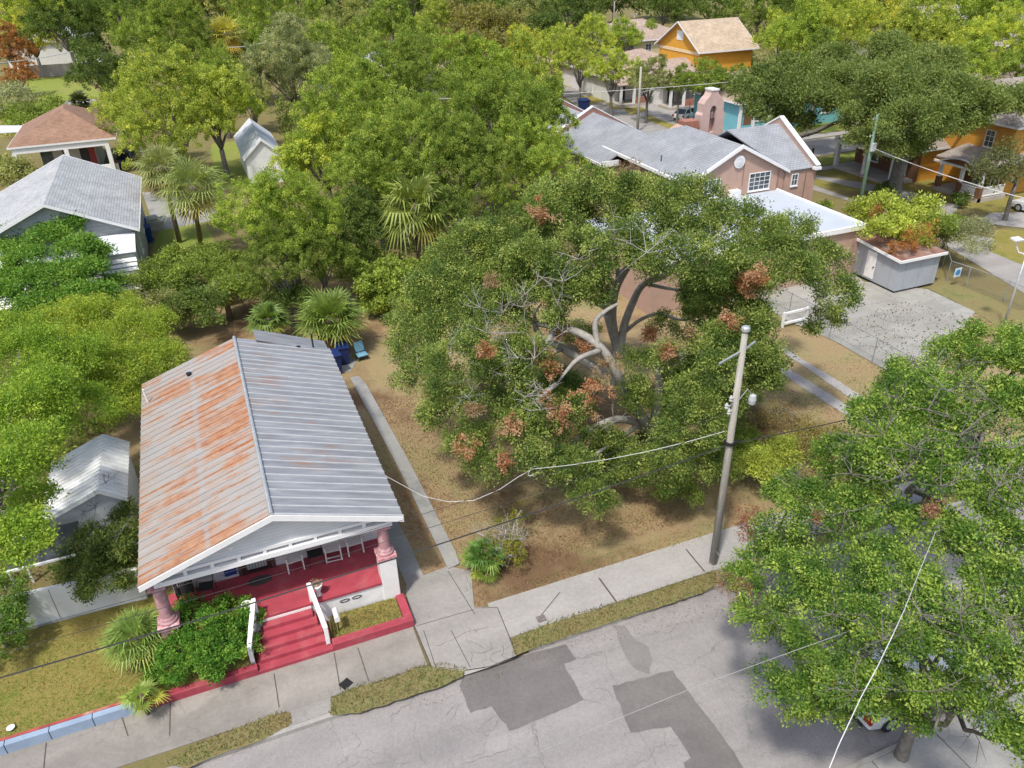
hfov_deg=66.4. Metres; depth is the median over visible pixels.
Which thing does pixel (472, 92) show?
shade tree
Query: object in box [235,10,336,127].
shade tree
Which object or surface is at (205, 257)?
bush
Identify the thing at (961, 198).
bush
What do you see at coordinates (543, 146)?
shade tree
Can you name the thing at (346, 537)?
overhead wire
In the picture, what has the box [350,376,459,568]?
path
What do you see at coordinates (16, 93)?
bush
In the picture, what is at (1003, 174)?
street tree
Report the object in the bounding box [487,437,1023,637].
sidewalk
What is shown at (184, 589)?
patio chair
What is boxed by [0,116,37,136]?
lawn
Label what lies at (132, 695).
palmetto
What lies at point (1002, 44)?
house
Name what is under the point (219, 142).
shade tree
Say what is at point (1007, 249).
lawn
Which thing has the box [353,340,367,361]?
chair
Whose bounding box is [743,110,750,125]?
door
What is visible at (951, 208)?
sidewalk
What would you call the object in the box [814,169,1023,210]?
lawn
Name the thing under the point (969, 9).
shade tree
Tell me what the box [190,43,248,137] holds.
shade tree
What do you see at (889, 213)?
bush
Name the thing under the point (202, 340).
dirt lawn
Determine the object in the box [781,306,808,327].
white gate
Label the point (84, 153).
window
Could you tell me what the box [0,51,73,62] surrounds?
overhead wire
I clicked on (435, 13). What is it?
shade tree
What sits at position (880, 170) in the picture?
orange house
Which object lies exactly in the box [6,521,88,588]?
carport
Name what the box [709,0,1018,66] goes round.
undergrowth
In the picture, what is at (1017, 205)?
parked car
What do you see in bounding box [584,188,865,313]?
annex
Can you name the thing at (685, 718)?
road patch
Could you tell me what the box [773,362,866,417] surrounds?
runner strip
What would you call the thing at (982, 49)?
shade tree
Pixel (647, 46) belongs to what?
window
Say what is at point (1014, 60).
shade tree
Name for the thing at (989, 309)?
lawn
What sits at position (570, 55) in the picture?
street tree
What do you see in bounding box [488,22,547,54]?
street tree
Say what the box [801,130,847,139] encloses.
sidewalk
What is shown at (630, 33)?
shade tree
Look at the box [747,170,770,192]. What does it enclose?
window
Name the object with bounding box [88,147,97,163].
door
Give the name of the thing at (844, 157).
lawn
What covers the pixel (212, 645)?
hedge
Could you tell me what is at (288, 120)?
undergrowth
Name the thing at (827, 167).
sidewalk
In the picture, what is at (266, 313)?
cabbage palm
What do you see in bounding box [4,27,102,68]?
white house
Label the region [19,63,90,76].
board fence
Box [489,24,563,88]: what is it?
shade tree
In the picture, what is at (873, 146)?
street pole
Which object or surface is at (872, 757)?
kerb
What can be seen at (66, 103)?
road
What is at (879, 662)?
overhead wire
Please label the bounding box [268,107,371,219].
shade tree
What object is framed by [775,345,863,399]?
runner strip
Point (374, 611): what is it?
front lawn
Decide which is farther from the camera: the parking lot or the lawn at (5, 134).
the lawn at (5, 134)
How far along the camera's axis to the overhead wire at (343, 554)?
23.07 m
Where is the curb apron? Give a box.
[287,697,330,725]
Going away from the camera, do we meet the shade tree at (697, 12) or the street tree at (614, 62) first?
the street tree at (614, 62)
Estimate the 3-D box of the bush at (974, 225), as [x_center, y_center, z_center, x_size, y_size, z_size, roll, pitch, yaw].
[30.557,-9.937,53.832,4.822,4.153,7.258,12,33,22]
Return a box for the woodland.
[1,0,312,21]
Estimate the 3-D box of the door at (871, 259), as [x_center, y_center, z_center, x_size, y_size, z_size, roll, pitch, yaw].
[23.819,-7.952,52.009,0.037,1.830,0.800,-13,32,-18]
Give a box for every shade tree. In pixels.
[0,0,67,30]
[0,19,39,73]
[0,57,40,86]
[0,304,124,577]
[1,7,64,64]
[16,0,107,70]
[28,288,194,432]
[60,34,137,134]
[67,24,111,59]
[77,0,163,62]
[86,67,166,154]
[99,38,254,186]
[104,0,223,68]
[116,0,193,11]
[157,62,266,179]
[168,0,262,20]
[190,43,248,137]
[207,160,345,310]
[217,0,325,60]
[228,17,288,102]
[231,219,334,326]
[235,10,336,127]
[241,69,273,123]
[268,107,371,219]
[281,55,416,207]
[282,217,361,312]
[292,14,367,101]
[303,0,370,22]
[318,140,416,251]
[320,0,391,47]
[321,46,393,103]
[322,184,397,260]
[339,86,482,245]
[344,0,440,86]
[350,27,445,98]
[368,0,433,22]
[398,27,488,112]
[399,0,463,52]
[405,110,530,252]
[414,181,472,240]
[421,0,531,55]
[425,55,562,217]
[446,0,513,11]
[462,33,525,120]
[464,113,590,226]
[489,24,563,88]
[494,76,581,188]
[575,0,647,21]
[602,14,645,51]
[633,0,701,17]
[636,0,693,25]
[645,18,657,29]
[680,0,743,20]
[723,0,788,33]
[750,5,804,60]
[751,49,760,65]
[760,0,839,57]
[775,0,834,18]
[781,0,889,52]
[791,25,853,136]
[828,0,900,25]
[837,0,918,56]
[879,0,964,48]
[882,0,940,8]
[910,0,1023,44]
[940,34,1001,79]
[944,0,1023,74]
[948,0,1023,15]
[982,33,1023,78]
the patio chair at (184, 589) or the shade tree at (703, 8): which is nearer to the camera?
the patio chair at (184, 589)
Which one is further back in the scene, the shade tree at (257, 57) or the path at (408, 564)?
the shade tree at (257, 57)
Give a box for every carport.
[0,125,21,132]
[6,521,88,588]
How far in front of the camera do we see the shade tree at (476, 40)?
94.14 m
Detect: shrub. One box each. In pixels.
[0,565,38,661]
[44,469,138,605]
[466,500,532,569]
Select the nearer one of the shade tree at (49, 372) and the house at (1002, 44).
the shade tree at (49, 372)
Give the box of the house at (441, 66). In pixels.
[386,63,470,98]
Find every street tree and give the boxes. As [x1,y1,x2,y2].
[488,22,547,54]
[499,0,562,35]
[521,0,605,44]
[533,22,583,84]
[551,33,601,106]
[567,11,617,55]
[583,43,644,115]
[624,53,675,122]
[662,62,694,122]
[680,56,726,96]
[716,62,747,92]
[963,134,1023,220]
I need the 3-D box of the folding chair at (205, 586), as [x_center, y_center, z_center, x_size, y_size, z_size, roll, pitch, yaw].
[-10.669,6.916,27.236,0.547,1.046,0.687,-8,31,-11]
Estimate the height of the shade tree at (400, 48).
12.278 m
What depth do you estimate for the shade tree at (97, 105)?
79.30 m
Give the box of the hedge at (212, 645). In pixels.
[140,590,266,688]
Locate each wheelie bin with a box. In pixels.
[144,223,153,241]
[330,348,341,372]
[334,341,348,364]
[577,97,589,109]
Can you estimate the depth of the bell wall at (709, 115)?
66.62 m
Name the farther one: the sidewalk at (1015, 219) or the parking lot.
the sidewalk at (1015, 219)
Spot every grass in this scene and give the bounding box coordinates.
[163,570,723,766]
[331,597,400,636]
[478,388,831,602]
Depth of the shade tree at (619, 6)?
188.08 m
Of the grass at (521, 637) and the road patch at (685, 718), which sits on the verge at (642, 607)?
the grass at (521, 637)
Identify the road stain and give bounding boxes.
[486,730,509,752]
[615,625,652,673]
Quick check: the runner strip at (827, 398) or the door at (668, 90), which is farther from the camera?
the door at (668, 90)
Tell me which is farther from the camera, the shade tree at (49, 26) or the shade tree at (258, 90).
the shade tree at (49, 26)
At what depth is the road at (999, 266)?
55.03 m
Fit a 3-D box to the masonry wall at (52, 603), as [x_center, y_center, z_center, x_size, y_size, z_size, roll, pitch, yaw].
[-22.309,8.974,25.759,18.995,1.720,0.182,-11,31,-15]
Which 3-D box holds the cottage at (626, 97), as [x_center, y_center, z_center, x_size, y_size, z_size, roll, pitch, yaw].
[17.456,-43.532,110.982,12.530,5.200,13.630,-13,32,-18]
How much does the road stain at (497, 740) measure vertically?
0.001 m
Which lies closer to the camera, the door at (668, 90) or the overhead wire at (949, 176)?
the overhead wire at (949, 176)
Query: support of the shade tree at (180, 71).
on the terrain at (238, 242)
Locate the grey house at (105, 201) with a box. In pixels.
[0,154,147,316]
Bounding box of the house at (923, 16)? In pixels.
[848,5,976,58]
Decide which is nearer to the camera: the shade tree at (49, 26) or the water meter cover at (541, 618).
the water meter cover at (541, 618)
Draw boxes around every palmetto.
[94,604,175,673]
[116,675,170,721]
[454,535,507,581]
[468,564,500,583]
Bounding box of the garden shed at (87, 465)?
[42,434,139,563]
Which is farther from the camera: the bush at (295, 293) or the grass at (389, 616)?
the bush at (295, 293)
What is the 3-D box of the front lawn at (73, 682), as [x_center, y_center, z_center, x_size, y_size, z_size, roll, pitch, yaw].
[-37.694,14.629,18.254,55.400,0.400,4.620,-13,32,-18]
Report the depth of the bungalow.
27.59 m
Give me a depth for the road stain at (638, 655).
26.41 m
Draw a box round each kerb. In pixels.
[167,480,1020,767]
[843,692,1020,767]
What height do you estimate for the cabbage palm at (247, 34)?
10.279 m
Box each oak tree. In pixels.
[379,220,788,520]
[400,155,868,397]
[713,525,1023,767]
[724,47,859,137]
[730,316,1023,592]
[800,27,1023,195]
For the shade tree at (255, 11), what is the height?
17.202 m
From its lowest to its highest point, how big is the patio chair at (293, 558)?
1.009 m
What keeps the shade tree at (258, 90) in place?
on the terrain at (238, 242)
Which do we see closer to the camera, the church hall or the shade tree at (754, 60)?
the church hall
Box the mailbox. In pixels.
[332,607,339,630]
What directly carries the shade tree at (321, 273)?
on the terrain at (238, 242)
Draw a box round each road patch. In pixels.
[459,644,582,730]
[612,670,742,767]
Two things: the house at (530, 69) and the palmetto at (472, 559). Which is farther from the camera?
the house at (530, 69)
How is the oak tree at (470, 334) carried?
on the dirt lawn at (374, 369)
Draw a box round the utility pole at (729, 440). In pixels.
[709,325,756,564]
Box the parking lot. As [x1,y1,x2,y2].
[732,274,974,370]
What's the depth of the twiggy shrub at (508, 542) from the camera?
29.31 m
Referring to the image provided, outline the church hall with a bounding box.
[520,99,821,211]
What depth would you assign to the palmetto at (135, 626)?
25.08 m
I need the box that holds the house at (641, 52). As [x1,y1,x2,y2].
[603,48,666,61]
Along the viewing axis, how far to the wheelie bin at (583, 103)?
100.21 m
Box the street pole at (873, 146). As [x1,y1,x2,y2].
[858,114,878,200]
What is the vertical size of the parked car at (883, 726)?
1.619 m
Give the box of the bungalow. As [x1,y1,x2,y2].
[137,329,413,710]
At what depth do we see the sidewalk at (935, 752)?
22.72 m
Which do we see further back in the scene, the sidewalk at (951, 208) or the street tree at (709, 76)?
the street tree at (709, 76)
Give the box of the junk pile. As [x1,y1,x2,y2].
[145,214,170,230]
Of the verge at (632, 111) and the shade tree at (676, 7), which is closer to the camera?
the verge at (632, 111)
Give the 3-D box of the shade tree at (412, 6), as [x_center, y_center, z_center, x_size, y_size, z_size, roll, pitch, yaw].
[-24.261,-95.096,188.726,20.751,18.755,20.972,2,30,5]
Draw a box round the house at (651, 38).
[605,18,669,53]
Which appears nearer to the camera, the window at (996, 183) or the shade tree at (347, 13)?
the window at (996, 183)
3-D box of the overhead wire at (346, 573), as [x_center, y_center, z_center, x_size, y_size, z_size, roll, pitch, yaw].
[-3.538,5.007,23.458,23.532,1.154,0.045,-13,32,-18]
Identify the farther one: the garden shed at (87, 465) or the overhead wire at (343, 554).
the garden shed at (87, 465)
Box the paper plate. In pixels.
[6,724,14,730]
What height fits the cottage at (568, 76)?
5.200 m
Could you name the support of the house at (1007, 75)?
on the terrain at (238, 242)
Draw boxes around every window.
[79,147,90,161]
[137,231,143,253]
[645,43,651,50]
[677,30,683,40]
[703,178,720,198]
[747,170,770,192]
[790,173,798,187]
[871,153,878,162]
[972,170,982,185]
[982,129,996,148]
[989,166,1003,188]
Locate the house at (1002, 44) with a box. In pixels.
[964,13,1023,68]
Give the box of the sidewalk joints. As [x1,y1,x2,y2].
[43,509,969,767]
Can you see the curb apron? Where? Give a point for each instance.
(310, 711)
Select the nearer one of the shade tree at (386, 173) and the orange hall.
the shade tree at (386, 173)
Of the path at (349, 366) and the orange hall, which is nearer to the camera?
the path at (349, 366)
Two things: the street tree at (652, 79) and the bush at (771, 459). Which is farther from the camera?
the street tree at (652, 79)
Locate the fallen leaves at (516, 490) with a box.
[378,369,696,584]
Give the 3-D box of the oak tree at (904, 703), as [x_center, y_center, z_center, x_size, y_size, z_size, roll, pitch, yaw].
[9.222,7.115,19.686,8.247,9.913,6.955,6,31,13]
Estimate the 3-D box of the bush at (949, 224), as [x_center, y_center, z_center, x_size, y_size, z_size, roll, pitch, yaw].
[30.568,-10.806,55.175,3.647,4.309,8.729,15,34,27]
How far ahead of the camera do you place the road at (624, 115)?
100.48 m
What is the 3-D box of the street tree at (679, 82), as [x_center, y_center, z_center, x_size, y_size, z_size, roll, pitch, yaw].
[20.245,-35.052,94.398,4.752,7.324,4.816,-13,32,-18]
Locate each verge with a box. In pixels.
[164,712,291,767]
[331,666,464,714]
[512,574,725,654]
[581,96,605,103]
[605,102,629,108]
[625,106,644,114]
[643,115,673,128]
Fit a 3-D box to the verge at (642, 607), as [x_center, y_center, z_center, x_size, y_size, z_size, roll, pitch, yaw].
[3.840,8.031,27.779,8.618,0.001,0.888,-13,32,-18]
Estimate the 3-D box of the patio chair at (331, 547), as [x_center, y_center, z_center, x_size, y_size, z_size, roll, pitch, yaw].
[-6.647,5.919,28.804,0.620,1.009,0.735,-11,31,-16]
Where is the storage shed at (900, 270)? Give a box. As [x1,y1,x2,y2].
[853,232,947,292]
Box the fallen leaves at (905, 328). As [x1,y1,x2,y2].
[844,302,968,367]
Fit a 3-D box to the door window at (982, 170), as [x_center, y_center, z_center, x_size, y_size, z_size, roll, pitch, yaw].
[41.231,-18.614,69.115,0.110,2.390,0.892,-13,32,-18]
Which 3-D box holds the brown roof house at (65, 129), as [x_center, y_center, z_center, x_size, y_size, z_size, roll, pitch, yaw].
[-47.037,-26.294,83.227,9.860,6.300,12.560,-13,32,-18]
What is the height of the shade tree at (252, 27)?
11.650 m
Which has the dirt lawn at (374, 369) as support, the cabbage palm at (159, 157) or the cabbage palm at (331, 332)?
the cabbage palm at (331, 332)
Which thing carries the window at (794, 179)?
in the church hall
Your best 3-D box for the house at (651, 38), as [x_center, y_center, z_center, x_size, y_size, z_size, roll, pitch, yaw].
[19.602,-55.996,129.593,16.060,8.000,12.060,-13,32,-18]
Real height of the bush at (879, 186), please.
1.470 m
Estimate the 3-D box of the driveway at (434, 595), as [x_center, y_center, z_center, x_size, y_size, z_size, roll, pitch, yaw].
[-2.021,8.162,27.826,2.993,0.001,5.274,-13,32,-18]
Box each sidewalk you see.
[0,627,426,767]
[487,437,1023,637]
[641,102,724,131]
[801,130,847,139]
[815,175,957,205]
[816,165,834,170]
[857,693,1023,767]
[903,192,958,214]
[980,212,1023,227]
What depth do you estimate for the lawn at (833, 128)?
91.71 m
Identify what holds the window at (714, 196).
in the church hall
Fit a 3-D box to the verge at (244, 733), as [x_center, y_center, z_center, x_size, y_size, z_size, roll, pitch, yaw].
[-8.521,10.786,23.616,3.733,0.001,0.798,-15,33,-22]
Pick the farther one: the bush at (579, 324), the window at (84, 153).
the window at (84, 153)
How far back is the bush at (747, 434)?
34.23 m
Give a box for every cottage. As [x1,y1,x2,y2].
[559,48,612,95]
[579,56,654,107]
[649,57,728,110]
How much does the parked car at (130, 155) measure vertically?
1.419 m
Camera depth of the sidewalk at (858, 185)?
71.93 m
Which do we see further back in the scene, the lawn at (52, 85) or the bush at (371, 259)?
the lawn at (52, 85)
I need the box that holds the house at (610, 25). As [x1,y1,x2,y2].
[571,22,639,50]
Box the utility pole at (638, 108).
[636,67,654,129]
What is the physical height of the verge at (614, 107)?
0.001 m
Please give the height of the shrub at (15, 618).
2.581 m
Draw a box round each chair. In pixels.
[173,579,197,600]
[196,574,216,601]
[283,550,304,573]
[306,545,324,568]
[323,540,342,563]
[344,534,364,556]
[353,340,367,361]
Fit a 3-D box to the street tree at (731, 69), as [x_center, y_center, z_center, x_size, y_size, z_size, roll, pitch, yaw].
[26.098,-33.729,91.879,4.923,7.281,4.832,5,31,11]
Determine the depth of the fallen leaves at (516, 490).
33.21 m
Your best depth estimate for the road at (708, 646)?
24.09 m
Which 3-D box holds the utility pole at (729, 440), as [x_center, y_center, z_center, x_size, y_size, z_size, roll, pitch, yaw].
[7.471,2.614,27.160,1.903,10.090,0.550,-21,35,-30]
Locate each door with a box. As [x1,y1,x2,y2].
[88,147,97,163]
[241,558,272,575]
[619,86,624,99]
[667,90,673,102]
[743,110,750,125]
[863,249,877,278]
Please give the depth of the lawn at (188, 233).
63.65 m
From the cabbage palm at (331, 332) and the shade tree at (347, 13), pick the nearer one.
the cabbage palm at (331, 332)
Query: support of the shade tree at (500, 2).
on the terrain at (238, 242)
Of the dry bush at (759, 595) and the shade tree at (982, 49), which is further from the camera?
the shade tree at (982, 49)
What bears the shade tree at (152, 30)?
on the terrain at (238, 242)
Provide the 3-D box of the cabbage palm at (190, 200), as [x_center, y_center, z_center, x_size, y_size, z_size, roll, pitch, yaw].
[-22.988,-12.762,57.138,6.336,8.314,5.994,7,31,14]
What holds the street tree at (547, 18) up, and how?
on the terrain at (238, 242)
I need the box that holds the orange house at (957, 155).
[932,76,1023,202]
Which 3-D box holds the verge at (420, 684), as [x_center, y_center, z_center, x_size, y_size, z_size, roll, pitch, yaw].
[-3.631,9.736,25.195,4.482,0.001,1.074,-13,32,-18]
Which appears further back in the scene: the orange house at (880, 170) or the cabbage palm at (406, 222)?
the orange house at (880, 170)
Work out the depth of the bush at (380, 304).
48.05 m
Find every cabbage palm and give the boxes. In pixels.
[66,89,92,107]
[130,140,189,242]
[150,152,233,245]
[204,12,245,62]
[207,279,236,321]
[231,30,258,96]
[244,300,292,334]
[292,286,372,348]
[377,171,454,260]
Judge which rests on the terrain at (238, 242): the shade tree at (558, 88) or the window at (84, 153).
the shade tree at (558, 88)
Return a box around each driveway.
[406,567,515,669]
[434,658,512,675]
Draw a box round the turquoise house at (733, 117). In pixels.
[689,83,846,130]
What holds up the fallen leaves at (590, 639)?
on the road at (708, 646)
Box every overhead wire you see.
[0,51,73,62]
[0,428,723,653]
[0,446,724,678]
[2,413,725,634]
[385,431,724,501]
[445,82,725,98]
[505,631,848,767]
[737,374,1019,442]
[829,531,935,767]
[876,149,1022,197]
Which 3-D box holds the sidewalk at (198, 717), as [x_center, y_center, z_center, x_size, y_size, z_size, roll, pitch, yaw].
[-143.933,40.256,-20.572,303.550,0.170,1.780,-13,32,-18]
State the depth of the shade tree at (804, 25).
91.73 m
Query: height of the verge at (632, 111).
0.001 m
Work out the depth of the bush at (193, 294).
46.09 m
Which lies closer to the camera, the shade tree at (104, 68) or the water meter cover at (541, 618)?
the water meter cover at (541, 618)
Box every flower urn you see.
[240,600,250,607]
[310,579,322,596]
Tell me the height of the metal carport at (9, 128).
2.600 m
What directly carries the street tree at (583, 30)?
on the terrain at (238, 242)
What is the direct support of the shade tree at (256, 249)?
on the terrain at (238, 242)
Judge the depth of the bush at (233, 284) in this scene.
47.85 m
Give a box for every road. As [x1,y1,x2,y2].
[0,99,95,112]
[191,487,1023,767]
[562,86,677,132]
[803,136,855,156]
[813,185,1023,292]
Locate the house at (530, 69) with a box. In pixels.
[427,50,555,86]
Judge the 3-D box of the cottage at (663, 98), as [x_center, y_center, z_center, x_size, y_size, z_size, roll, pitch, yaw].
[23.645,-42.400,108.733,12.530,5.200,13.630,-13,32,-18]
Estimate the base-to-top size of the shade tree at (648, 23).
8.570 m
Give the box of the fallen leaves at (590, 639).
[375,595,736,718]
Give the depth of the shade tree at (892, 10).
100.11 m
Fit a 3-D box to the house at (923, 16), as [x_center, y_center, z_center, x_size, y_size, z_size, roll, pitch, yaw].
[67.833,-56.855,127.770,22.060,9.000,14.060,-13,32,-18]
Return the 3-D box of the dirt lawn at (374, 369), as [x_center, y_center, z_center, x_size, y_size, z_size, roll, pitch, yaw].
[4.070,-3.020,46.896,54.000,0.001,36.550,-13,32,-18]
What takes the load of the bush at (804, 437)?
on the terrain at (238, 242)
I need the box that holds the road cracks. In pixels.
[347,577,676,767]
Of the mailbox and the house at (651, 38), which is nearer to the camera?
the mailbox
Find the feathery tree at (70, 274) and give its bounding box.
[0,210,130,320]
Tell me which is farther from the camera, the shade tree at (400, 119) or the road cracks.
the shade tree at (400, 119)
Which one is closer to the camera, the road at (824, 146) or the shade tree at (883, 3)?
the road at (824, 146)
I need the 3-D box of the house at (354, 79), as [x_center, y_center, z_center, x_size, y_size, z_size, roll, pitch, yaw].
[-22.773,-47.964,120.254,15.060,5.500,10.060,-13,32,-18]
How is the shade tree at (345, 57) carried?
on the terrain at (238, 242)
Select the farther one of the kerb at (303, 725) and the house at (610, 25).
the house at (610, 25)
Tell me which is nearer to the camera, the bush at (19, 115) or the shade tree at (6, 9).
the bush at (19, 115)
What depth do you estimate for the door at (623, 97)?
107.31 m
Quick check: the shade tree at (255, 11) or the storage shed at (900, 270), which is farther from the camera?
the shade tree at (255, 11)
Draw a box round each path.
[142,192,220,231]
[342,353,355,372]
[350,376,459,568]
[388,522,422,582]
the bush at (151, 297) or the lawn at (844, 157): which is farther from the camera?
the lawn at (844, 157)
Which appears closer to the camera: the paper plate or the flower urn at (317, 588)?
the paper plate
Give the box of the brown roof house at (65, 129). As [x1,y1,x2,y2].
[6,104,119,169]
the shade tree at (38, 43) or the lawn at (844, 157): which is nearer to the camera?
the lawn at (844, 157)
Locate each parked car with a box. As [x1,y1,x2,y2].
[115,150,141,166]
[672,107,693,119]
[831,639,981,732]
[1011,198,1023,211]
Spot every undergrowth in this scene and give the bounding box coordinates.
[0,287,158,589]
[17,0,536,117]
[243,85,570,288]
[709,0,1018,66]
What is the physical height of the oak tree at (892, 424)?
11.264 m
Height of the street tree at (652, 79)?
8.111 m
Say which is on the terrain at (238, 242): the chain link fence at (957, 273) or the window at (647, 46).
the chain link fence at (957, 273)
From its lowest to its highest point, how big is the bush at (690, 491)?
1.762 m
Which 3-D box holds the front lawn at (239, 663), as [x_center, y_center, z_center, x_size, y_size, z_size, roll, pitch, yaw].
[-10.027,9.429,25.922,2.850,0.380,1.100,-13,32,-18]
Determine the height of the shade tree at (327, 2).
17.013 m
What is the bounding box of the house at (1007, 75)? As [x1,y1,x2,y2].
[846,58,1022,126]
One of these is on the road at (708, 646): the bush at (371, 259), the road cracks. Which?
the road cracks
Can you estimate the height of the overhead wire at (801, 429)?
0.642 m
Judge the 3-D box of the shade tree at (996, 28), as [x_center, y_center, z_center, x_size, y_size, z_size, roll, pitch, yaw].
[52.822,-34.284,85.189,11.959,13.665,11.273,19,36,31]
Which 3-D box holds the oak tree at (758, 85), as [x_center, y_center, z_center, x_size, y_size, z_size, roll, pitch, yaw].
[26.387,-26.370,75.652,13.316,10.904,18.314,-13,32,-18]
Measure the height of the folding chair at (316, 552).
1.046 m
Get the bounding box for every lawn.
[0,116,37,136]
[0,596,161,737]
[1,76,102,104]
[84,265,1023,627]
[139,222,218,299]
[162,648,253,691]
[172,302,293,358]
[210,141,252,192]
[330,597,401,636]
[793,122,857,133]
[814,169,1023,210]
[817,151,855,165]
[928,276,1023,330]
[991,229,1023,264]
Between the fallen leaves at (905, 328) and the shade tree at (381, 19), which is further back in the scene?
the shade tree at (381, 19)
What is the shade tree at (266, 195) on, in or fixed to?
on the terrain at (238, 242)
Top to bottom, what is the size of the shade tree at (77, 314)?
5.187 m
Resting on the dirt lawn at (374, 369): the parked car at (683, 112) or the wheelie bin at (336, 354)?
the wheelie bin at (336, 354)
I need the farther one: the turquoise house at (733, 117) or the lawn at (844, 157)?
the turquoise house at (733, 117)
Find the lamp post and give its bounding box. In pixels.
[1003,236,1023,325]
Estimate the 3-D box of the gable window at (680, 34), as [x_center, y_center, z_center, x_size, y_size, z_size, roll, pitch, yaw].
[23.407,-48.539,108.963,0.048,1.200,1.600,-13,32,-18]
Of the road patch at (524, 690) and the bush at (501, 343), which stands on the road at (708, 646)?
the road patch at (524, 690)
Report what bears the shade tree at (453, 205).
on the terrain at (238, 242)
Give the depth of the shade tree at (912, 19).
90.75 m
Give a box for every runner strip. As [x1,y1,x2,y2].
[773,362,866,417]
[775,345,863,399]
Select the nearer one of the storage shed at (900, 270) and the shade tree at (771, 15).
the storage shed at (900, 270)
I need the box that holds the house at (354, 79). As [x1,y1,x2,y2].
[312,53,384,97]
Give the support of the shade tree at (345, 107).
on the terrain at (238, 242)
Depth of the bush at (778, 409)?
37.32 m
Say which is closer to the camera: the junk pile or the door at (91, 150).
the junk pile
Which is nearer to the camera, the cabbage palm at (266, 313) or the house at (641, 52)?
the cabbage palm at (266, 313)
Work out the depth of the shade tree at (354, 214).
51.71 m
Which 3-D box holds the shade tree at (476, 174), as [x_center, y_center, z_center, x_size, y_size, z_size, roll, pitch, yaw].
[-3.326,-14.374,56.811,9.744,10.367,9.206,-13,32,-18]
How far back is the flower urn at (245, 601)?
26.45 m
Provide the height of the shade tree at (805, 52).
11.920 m
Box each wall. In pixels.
[0,567,147,634]
[0,697,137,755]
[678,87,724,135]
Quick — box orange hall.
[654,17,758,71]
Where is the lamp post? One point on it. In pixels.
(1017, 239)
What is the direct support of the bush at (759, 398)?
on the terrain at (238, 242)
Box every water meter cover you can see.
[339,678,352,689]
[536,614,546,622]
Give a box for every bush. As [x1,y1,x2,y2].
[0,75,43,113]
[0,91,65,137]
[0,152,41,186]
[118,286,195,324]
[120,250,192,291]
[150,239,248,286]
[154,273,231,329]
[205,255,271,302]
[256,279,317,312]
[333,242,388,283]
[343,255,420,309]
[355,291,421,317]
[374,250,435,289]
[463,333,529,379]
[480,382,550,424]
[534,359,605,399]
[555,314,604,344]
[566,429,662,487]
[639,364,715,413]
[649,475,711,508]
[655,415,763,481]
[694,385,767,421]
[702,513,852,644]
[734,429,806,483]
[747,399,814,433]
[780,413,851,465]
[816,198,835,208]
[841,188,953,254]
[869,180,904,195]
[919,211,973,241]
[928,210,999,259]
[950,190,974,207]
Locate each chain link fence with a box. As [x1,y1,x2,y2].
[768,282,910,367]
[940,240,1023,310]
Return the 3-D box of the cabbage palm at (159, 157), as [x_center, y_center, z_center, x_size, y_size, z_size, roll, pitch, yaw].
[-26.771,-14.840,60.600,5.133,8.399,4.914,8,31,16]
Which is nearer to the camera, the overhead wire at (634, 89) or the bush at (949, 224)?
the bush at (949, 224)
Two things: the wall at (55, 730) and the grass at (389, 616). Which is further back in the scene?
the grass at (389, 616)
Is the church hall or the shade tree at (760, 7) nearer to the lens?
the church hall
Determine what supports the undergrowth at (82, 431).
on the terrain at (238, 242)
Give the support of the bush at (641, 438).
on the terrain at (238, 242)
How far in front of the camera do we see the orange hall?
108.12 m
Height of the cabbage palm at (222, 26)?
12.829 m
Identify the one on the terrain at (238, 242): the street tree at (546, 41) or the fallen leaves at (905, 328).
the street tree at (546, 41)
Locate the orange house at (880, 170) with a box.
[832,121,949,183]
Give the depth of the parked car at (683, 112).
96.62 m
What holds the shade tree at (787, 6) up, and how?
on the terrain at (238, 242)
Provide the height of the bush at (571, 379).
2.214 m
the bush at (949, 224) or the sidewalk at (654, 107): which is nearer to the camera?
the bush at (949, 224)
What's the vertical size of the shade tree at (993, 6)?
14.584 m
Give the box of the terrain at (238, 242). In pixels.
[0,0,1023,767]
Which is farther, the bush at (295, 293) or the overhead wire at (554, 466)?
the bush at (295, 293)
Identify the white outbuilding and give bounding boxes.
[234,118,284,184]

